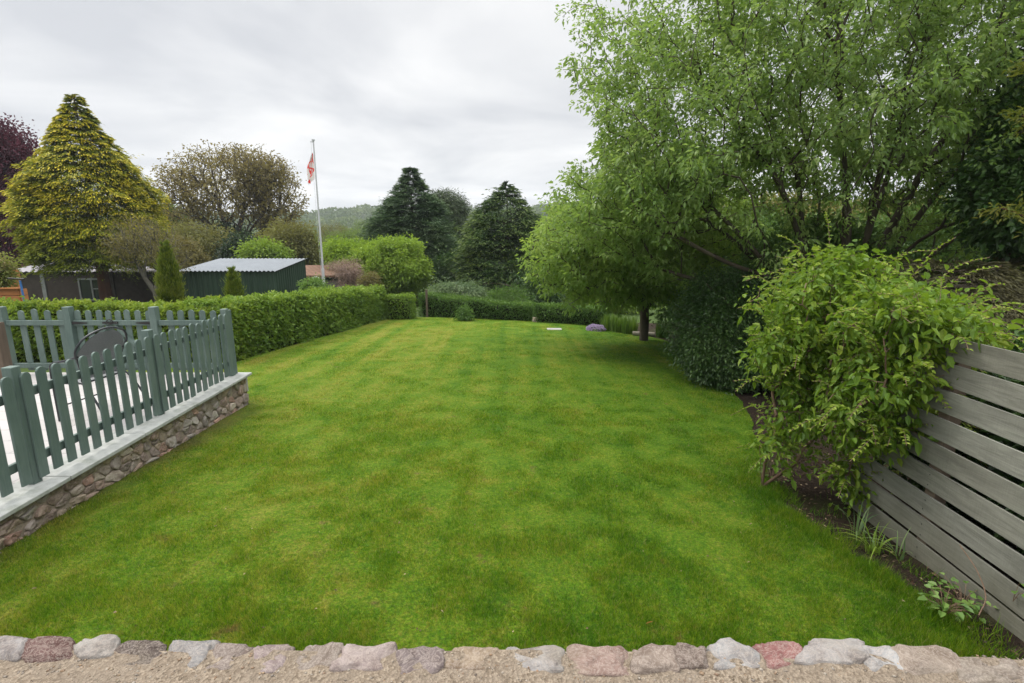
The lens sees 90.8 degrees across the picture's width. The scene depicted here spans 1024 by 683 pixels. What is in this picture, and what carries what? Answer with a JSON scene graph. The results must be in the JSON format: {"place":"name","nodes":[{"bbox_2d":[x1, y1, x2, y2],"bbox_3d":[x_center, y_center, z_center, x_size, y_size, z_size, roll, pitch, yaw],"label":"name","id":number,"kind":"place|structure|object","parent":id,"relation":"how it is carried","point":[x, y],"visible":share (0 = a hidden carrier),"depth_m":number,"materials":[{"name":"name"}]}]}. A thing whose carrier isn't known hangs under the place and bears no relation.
{"place":"outdoors","nodes":[
{"label":"outdoors","id":0,"kind":"place"},
{"bbox_2d":[0,372,248,483],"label":"patio paving","id":1,"kind":"structure","parent":0,"point":[7,442],"depth_m":5.94,"materials":[{"name":"white concrete"}]},
{"bbox_2d":[0,322,12,379],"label":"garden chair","id":2,"kind":"object","parent":1,"relation":"on","point":[5,358],"visible":0.27,"depth_m":7.06,"materials":[{"name":"brown wood"}]},
{"bbox_2d":[0,306,79,370],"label":"picket fence","id":3,"kind":"object","parent":1,"relation":"on","point":[68,331],"visible":0.73,"depth_m":7.50,"materials":[{"name":"green paint"}]},
{"bbox_2d":[72,310,117,348],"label":"picket gate","id":4,"kind":"structure","parent":3,"relation":"attached to","point":[89,322],"depth_m":7.45,"materials":[{"name":"green paint"}]},
{"bbox_2d":[49,326,151,421],"bbox_3d":[-4.741,0.339,5.805,0.624,1.037,0.670,1,12,6],"label":"garden chair","id":5,"kind":"object","parent":1,"relation":"on","point":[99,342],"visible":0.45,"depth_m":5.66,"materials":[{"name":"metal"}]},
{"bbox_2d":[148,306,237,374],"bbox_3d":[-4.740,-0.009,7.510,1.160,1.024,0.100,0,12,0],"label":"picket fence","id":6,"kind":"object","parent":1,"relation":"on","point":[156,322],"visible":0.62,"depth_m":7.45,"materials":[{"name":"green paint"}]},
{"bbox_2d":[112,310,150,369],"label":"picket gate","id":7,"kind":"structure","parent":6,"relation":"attached to","point":[128,322],"depth_m":7.46,"materials":[{"name":"green paint"}]},
{"bbox_2d":[17,219,673,371],"bbox_3d":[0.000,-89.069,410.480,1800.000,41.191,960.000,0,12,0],"label":"ground","id":8,"kind":"structure","parent":0,"point":[632,314],"depth_m":21.45,"materials":[{"name":"green plant"}]},
{"bbox_2d":[0,246,26,295],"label":"shrub","id":9,"kind":"object","parent":8,"relation":"on","point":[7,267],"visible":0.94,"depth_m":12.62,"materials":[{"name":"green plant"}]},
{"bbox_2d":[0,287,28,300],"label":"timber planter","id":10,"kind":"object","parent":8,"relation":"on","point":[13,292],"visible":0.29,"depth_m":12.52,"materials":[{"name":"wood"}]},
{"bbox_2d":[11,270,19,286],"bbox_3d":[-13.150,-0.967,13.489,0.200,1.911,0.120,0,12,0],"label":"timber post","id":11,"kind":"object","parent":8,"relation":"on","point":[16,280],"depth_m":13.32,"materials":[{"name":"wood"}]},
{"bbox_2d":[7,278,24,300],"bbox_3d":[-11.936,-0.670,12.315,0.392,1.775,0.044,0,12,0],"label":"blue prop","id":12,"kind":"object","parent":8,"relation":"on","point":[21,286],"visible":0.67,"depth_m":12.15,"materials":[{"name":"plastic"}]},
{"bbox_2d":[0,112,45,286],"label":"purple tree","id":13,"kind":"object","parent":8,"relation":"on","point":[15,148],"visible":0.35,"depth_m":29.18,"materials":[{"name":"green plant"}]},
{"bbox_2d":[19,262,156,302],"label":"outbuilding","id":14,"kind":"structure","parent":8,"relation":"on","point":[68,288],"depth_m":26.95,"materials":[{"name":"brown wood"}]},
{"bbox_2d":[77,278,99,300],"bbox_3d":[-22.383,-2.791,26.934,1.414,1.200,0.096,0,12,0],"label":"window","id":15,"kind":"structure","parent":14,"relation":"in","point":[88,288],"depth_m":26.91,"materials":[{"name":"grey glass"}]},
{"bbox_2d":[0,94,178,301],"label":"golden conifer","id":16,"kind":"object","parent":8,"relation":"on","point":[40,188],"visible":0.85,"depth_m":22.24,"materials":[{"name":"yellow plant"}]},
{"bbox_2d":[0,372,251,552],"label":"retaining wall","id":17,"kind":"structure","parent":8,"relation":"on","point":[27,510],"depth_m":4.93,"materials":[{"name":"stone"}]},
{"bbox_2d":[0,309,235,497],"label":"picket fence","id":18,"kind":"object","parent":17,"relation":"on","point":[19,391],"visible":1,"depth_m":4.89,"materials":[{"name":"green paint"}]},
{"bbox_2d":[88,209,199,301],"bbox_3d":[-12.629,-2.655,17.735,3.355,3.978,2.566,0,12,0],"label":"twiggy tree","id":19,"kind":"object","parent":8,"relation":"on","point":[139,256],"visible":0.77,"depth_m":17.54,"materials":[{"name":"grey plant"}]},
{"bbox_2d":[152,240,187,302],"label":"cypress","id":20,"kind":"object","parent":8,"relation":"on","point":[169,284],"visible":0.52,"depth_m":12.98,"materials":[{"name":"green plant"}]},
{"bbox_2d":[158,199,190,233],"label":"scrub tree","id":21,"kind":"object","parent":8,"relation":"on","point":[170,209],"visible":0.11,"depth_m":46.38,"materials":[{"name":"green plant"}]},
{"bbox_2d":[167,232,211,271],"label":"scrub tree","id":22,"kind":"object","parent":8,"relation":"on","point":[201,257],"visible":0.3,"depth_m":26.47,"materials":[{"name":"brown plant"}]},
{"bbox_2d":[162,216,250,262],"bbox_3d":[-23.455,-6.290,37.561,8.166,5.841,6.231,0,12,0],"label":"scrub tree","id":23,"kind":"object","parent":8,"relation":"on","point":[207,239],"visible":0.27,"depth_m":36.28,"materials":[{"name":"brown plant"}]},
{"bbox_2d":[147,139,289,242],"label":"oak tree","id":24,"kind":"object","parent":8,"relation":"on","point":[185,190],"visible":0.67,"depth_m":43.00,"materials":[{"name":"brown plant"}]},
{"bbox_2d":[221,265,246,296],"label":"cypress","id":25,"kind":"object","parent":8,"relation":"on","point":[233,285],"visible":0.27,"depth_m":12.86,"materials":[{"name":"green plant"}]},
{"bbox_2d":[211,229,261,259],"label":"bush","id":26,"kind":"object","parent":8,"relation":"on","point":[226,250],"visible":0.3,"depth_m":32.88,"materials":[{"name":"green plant"}]},
{"bbox_2d":[180,258,306,298],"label":"garden shed","id":27,"kind":"structure","parent":8,"relation":"on","point":[261,275],"depth_m":19.02,"materials":[{"name":"metal"}]},
{"bbox_2d":[230,234,296,258],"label":"bush","id":28,"kind":"object","parent":8,"relation":"on","point":[263,249],"visible":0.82,"depth_m":31.85,"materials":[{"name":"green plant"}]},
{"bbox_2d":[230,150,310,238],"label":"oak tree","id":29,"kind":"object","parent":8,"relation":"on","point":[295,212],"visible":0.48,"depth_m":44.53,"materials":[{"name":"brown plant"}]},
{"bbox_2d":[252,216,326,264],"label":"scrub tree","id":30,"kind":"object","parent":8,"relation":"on","point":[300,239],"visible":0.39,"depth_m":34.59,"materials":[{"name":"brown plant"}]},
{"bbox_2d":[296,273,332,290],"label":"garden bush","id":31,"kind":"object","parent":8,"relation":"on","point":[313,281],"visible":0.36,"depth_m":19.27,"materials":[{"name":"green plant"}]},
{"bbox_2d":[310,139,324,283],"bbox_3d":[-8.960,-5.275,23.418,0.207,7.748,0.140,0,12,0],"label":"flagpole","id":32,"kind":"object","parent":8,"relation":"on","point":[322,264],"visible":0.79,"depth_m":23.30,"materials":[{"name":"metal"}]},
{"bbox_2d":[307,152,314,183],"bbox_3d":[-9.137,-7.860,22.870,0.326,1.427,0.136,0,12,0],"label":"flag","id":33,"kind":"object","parent":32,"relation":"hanging from","point":[310,173],"visible":1,"depth_m":22.90,"materials":[{"name":"fabric"}]},
{"bbox_2d":[312,231,335,278],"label":"background tree","id":34,"kind":"object","parent":8,"relation":"on","point":[319,246],"visible":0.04,"depth_m":48.74,"materials":[{"name":"green plant"}]},
{"bbox_2d":[305,265,360,287],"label":"tiled outhouse","id":35,"kind":"structure","parent":8,"relation":"on","point":[311,270],"depth_m":25.10,"materials":[{"name":"orange"}]},
{"bbox_2d":[317,222,349,245],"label":"background tree","id":36,"kind":"object","parent":8,"relation":"on","point":[329,230],"visible":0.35,"depth_m":82.48,"materials":[{"name":"green plant"}]},
{"bbox_2d":[326,255,366,286],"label":"bush","id":37,"kind":"object","parent":8,"relation":"on","point":[342,270],"visible":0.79,"depth_m":23.89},
{"bbox_2d":[323,225,370,243],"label":"background tree","id":38,"kind":"object","parent":8,"relation":"on","point":[347,235],"visible":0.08,"depth_m":58.40,"materials":[{"name":"green plant"}]},
{"bbox_2d":[349,219,375,240],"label":"background tree","id":39,"kind":"object","parent":8,"relation":"on","point":[356,225],"visible":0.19,"depth_m":92.45,"materials":[{"name":"green plant"}]},
{"bbox_2d":[354,269,383,286],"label":"garden bush","id":40,"kind":"object","parent":8,"relation":"on","point":[369,278],"visible":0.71,"depth_m":22.28,"materials":[{"name":"green plant"}]},
{"bbox_2d":[318,231,436,298],"bbox_3d":[-7.161,-3.878,26.825,6.516,3.884,4.890,0,12,0],"label":"lime green tree","id":41,"kind":"object","parent":8,"relation":"on","point":[399,262],"visible":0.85,"depth_m":25.70,"materials":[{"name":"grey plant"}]},
{"bbox_2d":[354,167,459,301],"bbox_3d":[-6.112,-6.389,31.509,7.590,8.629,7.948,0,12,0],"label":"spruce tree","id":42,"kind":"object","parent":8,"relation":"on","point":[391,218],"visible":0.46,"depth_m":30.03,"materials":[{"name":"green plant"}]},
{"bbox_2d":[425,289,427,316],"bbox_3d":[-3.326,-1.441,19.710,0.083,1.173,0.083,-5,12,-22],"label":"timber post","id":43,"kind":"object","parent":8,"relation":"on","point":[426,293],"visible":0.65,"depth_m":19.65,"materials":[{"name":"brown wood"}]},
{"bbox_2d":[414,187,473,251],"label":"pine tree","id":44,"kind":"object","parent":8,"relation":"on","point":[454,201],"visible":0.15,"depth_m":32.80,"materials":[{"name":"green plant"}]},
{"bbox_2d":[407,275,491,297],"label":"spreading shrub","id":45,"kind":"object","parent":8,"relation":"on","point":[448,286],"visible":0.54,"depth_m":21.06,"materials":[{"name":"green plant"}]},
{"bbox_2d":[51,199,861,252],"bbox_3d":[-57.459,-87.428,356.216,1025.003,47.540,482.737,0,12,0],"label":"woodland","id":46,"kind":"object","parent":8,"relation":"on","point":[346,217],"visible":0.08,"depth_m":374.68,"materials":[{"name":"green plant"}]},
{"bbox_2d":[451,303,475,320],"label":"perennial clump","id":47,"kind":"object","parent":8,"relation":"on","point":[466,315],"visible":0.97,"depth_m":18.48,"materials":[{"name":"green plant"}]},
{"bbox_2d":[417,290,535,320],"bbox_3d":[-1.393,-1.405,19.812,4.820,1.189,1.472,3,12,13],"label":"hedge","id":48,"kind":"object","parent":8,"relation":"on","point":[443,305],"visible":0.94,"depth_m":19.41,"materials":[{"name":"green plant"}]},
{"bbox_2d":[423,245,567,306],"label":"undergrowth","id":49,"kind":"object","parent":8,"relation":"on","point":[441,267],"visible":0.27,"depth_m":27.30,"materials":[{"name":"green plant"}]},
{"bbox_2d":[438,180,556,296],"bbox_3d":[-0.323,-4.848,26.643,6.854,6.932,7.341,0,12,0],"label":"dark cypress","id":50,"kind":"object","parent":8,"relation":"on","point":[481,241],"visible":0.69,"depth_m":25.21,"materials":[{"name":"green plant"}]},
{"bbox_2d":[484,280,536,301],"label":"round bush","id":51,"kind":"object","parent":8,"relation":"on","point":[511,292],"visible":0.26,"depth_m":20.31,"materials":[{"name":"green plant"}]},
{"bbox_2d":[0,634,1023,682],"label":"stone edging","id":52,"kind":"object","parent":8,"relation":"on","point":[607,660],"visible":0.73,"depth_m":1.97,"materials":[{"name":"beige stone"}]},
{"bbox_2d":[531,302,611,325],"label":"hedge","id":53,"kind":"object","parent":8,"relation":"on","point":[550,312],"visible":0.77,"depth_m":18.30,"materials":[{"name":"green plant"}]},
{"bbox_2d":[557,289,666,314],"bbox_3d":[4.282,-2.094,24.082,7.057,2.337,3.196,0,12,0],"label":"bright bush","id":54,"kind":"object","parent":8,"relation":"on","point":[627,310],"visible":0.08,"depth_m":23.66,"materials":[{"name":"green plant"}]},
{"bbox_2d":[720,184,866,219],"bbox_3d":[16.222,-6.076,31.300,11.695,7.454,10.875,0,12,0],"label":"background tree","id":55,"kind":"object","parent":8,"relation":"on","point":[778,195],"visible":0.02,"depth_m":29.33,"materials":[{"name":"green plant"}]},
{"bbox_2d":[806,182,958,222],"bbox_3d":[22.058,-5.258,27.411,13.827,6.867,11.299,0,12,0],"label":"background tree","id":56,"kind":"object","parent":8,"relation":"on","point":[858,209],"depth_m":26.87,"materials":[{"name":"green plant"}]},
{"bbox_2d":[804,185,1022,286],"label":"shrub","id":57,"kind":"object","parent":8,"relation":"on","point":[917,254],"visible":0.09,"depth_m":12.10,"materials":[{"name":"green plant"}]},
{"bbox_2d":[840,328,1023,641],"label":"board fence","id":58,"kind":"object","parent":8,"relation":"on","point":[941,456],"visible":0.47,"depth_m":3.46,"materials":[{"name":"grey wood"}]},
{"bbox_2d":[1011,582,1023,600],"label":"weed","id":59,"kind":"object","parent":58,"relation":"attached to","point":[1016,591],"visible":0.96,"depth_m":3.05,"materials":[{"name":"green plant"}]},
{"bbox_2d":[0,317,994,656],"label":"lawn","id":60,"kind":"structure","parent":0,"point":[274,511],"depth_m":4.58,"materials":[{"name":"green plant"}]},
{"bbox_2d":[0,294,264,362],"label":"clipped hedge","id":61,"kind":"object","parent":60,"relation":"on","point":[53,307],"visible":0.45,"depth_m":10.86,"materials":[{"name":"green leaf"}]},
{"bbox_2d":[178,284,388,360],"bbox_3d":[-5.960,-0.875,14.937,1.648,1.853,8.502,2,12,10],"label":"clipped hedge","id":62,"kind":"object","parent":60,"relation":"on","point":[301,315],"visible":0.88,"depth_m":13.55,"materials":[{"name":"green plant"}]},
{"bbox_2d":[383,291,417,319],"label":"clipped hedge","id":63,"kind":"object","parent":60,"relation":"on","point":[400,306],"visible":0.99,"depth_m":18.63,"materials":[{"name":"green plant"}]},
{"bbox_2d":[515,178,768,340],"bbox_3d":[3.321,-2.227,13.372,6.544,5.091,5.466,0,12,0],"label":"lawn tree","id":64,"kind":"object","parent":60,"relation":"on","point":[585,274],"visible":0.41,"depth_m":12.16,"materials":[{"name":"green plant"}]},
{"bbox_2d":[752,475,1023,659],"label":"edge grass","id":65,"kind":"structure","parent":60,"relation":"on","point":[852,547],"depth_m":3.72,"materials":[{"name":"green plant"}]},
{"bbox_2d":[32,336,963,639],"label":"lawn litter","id":66,"kind":"object","parent":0,"point":[398,552],"visible":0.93,"depth_m":4.20,"materials":[{"name":"plant"}]},
{"bbox_2d":[0,649,1023,682],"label":"gravel terrace","id":67,"kind":"structure","parent":0,"point":[388,673],"depth_m":1.90,"materials":[{"name":"beige gravel"}]},
{"bbox_2d":[0,0,1023,213],"label":"sky","id":68,"kind":"structure","parent":0,"point":[469,95],"materials":[{"name":"white"}]},
{"bbox_2d":[587,323,1023,659],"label":"flower bed soil","id":69,"kind":"structure","parent":0,"point":[811,490],"depth_m":4.55,"materials":[{"name":"brown soil"}]},
{"bbox_2d":[586,324,606,331],"bbox_3d":[2.786,-0.463,16.697,0.699,0.254,0.601,0,12,0],"label":"flower mound","id":70,"kind":"object","parent":69,"relation":"on","point":[599,328],"visible":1,"depth_m":16.58,"materials":[{"name":"purple plant"}]},
{"bbox_2d":[600,313,616,330],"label":"iris clump","id":71,"kind":"object","parent":69,"relation":"on","point":[605,323],"visible":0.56,"depth_m":16.71,"materials":[{"name":"green plant"}]},
{"bbox_2d":[609,314,629,331],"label":"iris clump","id":72,"kind":"object","parent":69,"relation":"on","point":[617,327],"visible":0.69,"depth_m":16.41,"materials":[{"name":"green plant"}]},
{"bbox_2d":[620,314,639,333],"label":"iris clump","id":73,"kind":"object","parent":69,"relation":"on","point":[629,326],"visible":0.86,"depth_m":16.03,"materials":[{"name":"green plant"}]},
{"bbox_2d":[632,331,654,336],"bbox_3d":[4.097,-0.232,15.726,0.664,0.151,0.150,3,12,12],"label":"log","id":74,"kind":"object","parent":69,"relation":"on","point":[637,333],"visible":0.69,"depth_m":15.69,"materials":[{"name":"brown wood"}]},
{"bbox_2d":[655,321,669,337],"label":"grass clump","id":75,"kind":"object","parent":69,"relation":"on","point":[658,328],"visible":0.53,"depth_m":15.43,"materials":[{"name":"green plant"}]},
{"bbox_2d":[651,251,810,397],"bbox_3d":[4.115,-0.286,9.504,2.859,2.816,3.042,0,12,0],"label":"evergreen bush","id":76,"kind":"object","parent":69,"relation":"on","point":[708,330],"visible":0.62,"depth_m":9.17,"materials":[{"name":"green plant"}]},
{"bbox_2d":[648,200,835,336],"bbox_3d":[6.971,-2.047,15.296,7.209,4.334,4.687,-4,12,-17],"label":"shrub","id":77,"kind":"object","parent":69,"relation":"on","point":[663,314],"visible":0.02,"depth_m":14.36,"materials":[{"name":"green plant"}]},
{"bbox_2d":[755,463,788,484],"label":"weed","id":78,"kind":"object","parent":69,"relation":"on","point":[768,475],"visible":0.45,"depth_m":5.30,"materials":[{"name":"green plant"}]},
{"bbox_2d":[533,0,1023,377],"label":"spreading tree","id":79,"kind":"object","parent":69,"relation":"on","point":[685,170],"visible":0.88,"depth_m":8.04,"materials":[{"name":"green plant"}]},
{"bbox_2d":[721,197,909,289],"bbox_3d":[6.001,-1.082,10.337,4.014,3.612,3.280,-7,13,-31],"label":"shrub","id":80,"kind":"object","parent":69,"relation":"on","point":[772,239],"visible":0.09,"depth_m":9.81,"materials":[{"name":"green plant"}]},
{"bbox_2d":[837,502,894,550],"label":"daffodil leaves","id":81,"kind":"object","parent":69,"relation":"on","point":[861,526],"visible":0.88,"depth_m":4.24,"materials":[{"name":"green plant"}]},
{"bbox_2d":[840,514,899,561],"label":"daffodil leaves","id":82,"kind":"object","parent":69,"relation":"on","point":[872,547],"visible":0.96,"depth_m":3.98,"materials":[{"name":"green plant"}]},
{"bbox_2d":[730,211,1023,516],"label":"climbing shrub","id":83,"kind":"object","parent":69,"relation":"on","point":[833,320],"visible":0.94,"depth_m":4.24,"materials":[{"name":"green plant"}]},
{"bbox_2d":[869,526,911,560],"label":"daffodil leaves","id":84,"kind":"object","parent":69,"relation":"on","point":[902,555],"visible":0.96,"depth_m":3.92,"materials":[{"name":"green plant"}]},
{"bbox_2d":[795,257,1023,436],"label":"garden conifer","id":85,"kind":"object","parent":69,"relation":"on","point":[1012,292],"visible":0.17,"depth_m":6.35,"materials":[{"name":"green plant"}]},
{"bbox_2d":[917,581,978,622],"bbox_3d":[2.795,1.704,3.251,0.336,0.166,0.318,-4,12,-21],"label":"weed","id":86,"kind":"object","parent":69,"relation":"on","point":[946,607],"visible":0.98,"depth_m":3.25,"materials":[{"name":"green plant"}]},
{"bbox_2d":[875,322,1023,539],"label":"shrub","id":87,"kind":"object","parent":69,"relation":"on","point":[974,460],"visible":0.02,"depth_m":4.26,"materials":[{"name":"green plant"}]},
{"bbox_2d":[928,572,995,623],"bbox_3d":[2.979,1.695,3.330,0.329,0.160,0.370,0,12,0],"label":"weed","id":88,"kind":"object","parent":69,"relation":"on","point":[977,606],"visible":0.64,"depth_m":3.35,"materials":[{"name":"green plant"}]},
{"bbox_2d":[959,545,985,615],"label":"bare stem","id":89,"kind":"object","parent":69,"relation":"on","point":[981,582],"visible":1,"depth_m":3.23,"materials":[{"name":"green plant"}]},
{"bbox_2d":[929,34,1023,309],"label":"ivy clad tree","id":90,"kind":"object","parent":69,"relation":"on","point":[974,190],"visible":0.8,"depth_m":6.88,"materials":[{"name":"green plant"}]},
{"bbox_2d":[973,191,1023,238],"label":"leafy sprig","id":91,"kind":"object","parent":90,"relation":"attached to","point":[1012,211],"visible":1,"depth_m":6.03,"materials":[{"name":"green plant"}]},
{"bbox_2d":[998,106,1023,137],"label":"leafy sprig","id":92,"kind":"object","parent":90,"relation":"attached to","point":[1016,116],"visible":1,"depth_m":5.83,"materials":[{"name":"green plant"}]},
{"bbox_2d":[1001,58,1023,86],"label":"leafy sprig","id":93,"kind":"object","parent":90,"relation":"attached to","point":[1019,67],"visible":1,"depth_m":5.71,"materials":[{"name":"green plant"}]},
{"bbox_2d":[933,253,1023,331],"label":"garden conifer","id":94,"kind":"object","parent":69,"relation":"on","point":[1017,262],"visible":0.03,"depth_m":7.17,"materials":[{"name":"green plant"}]},
{"bbox_2d":[955,376,1023,558],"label":"shrub","id":95,"kind":"object","parent":69,"relation":"on","point":[1016,446],"visible":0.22,"depth_m":3.70,"materials":[{"name":"green plant"}]}
]}

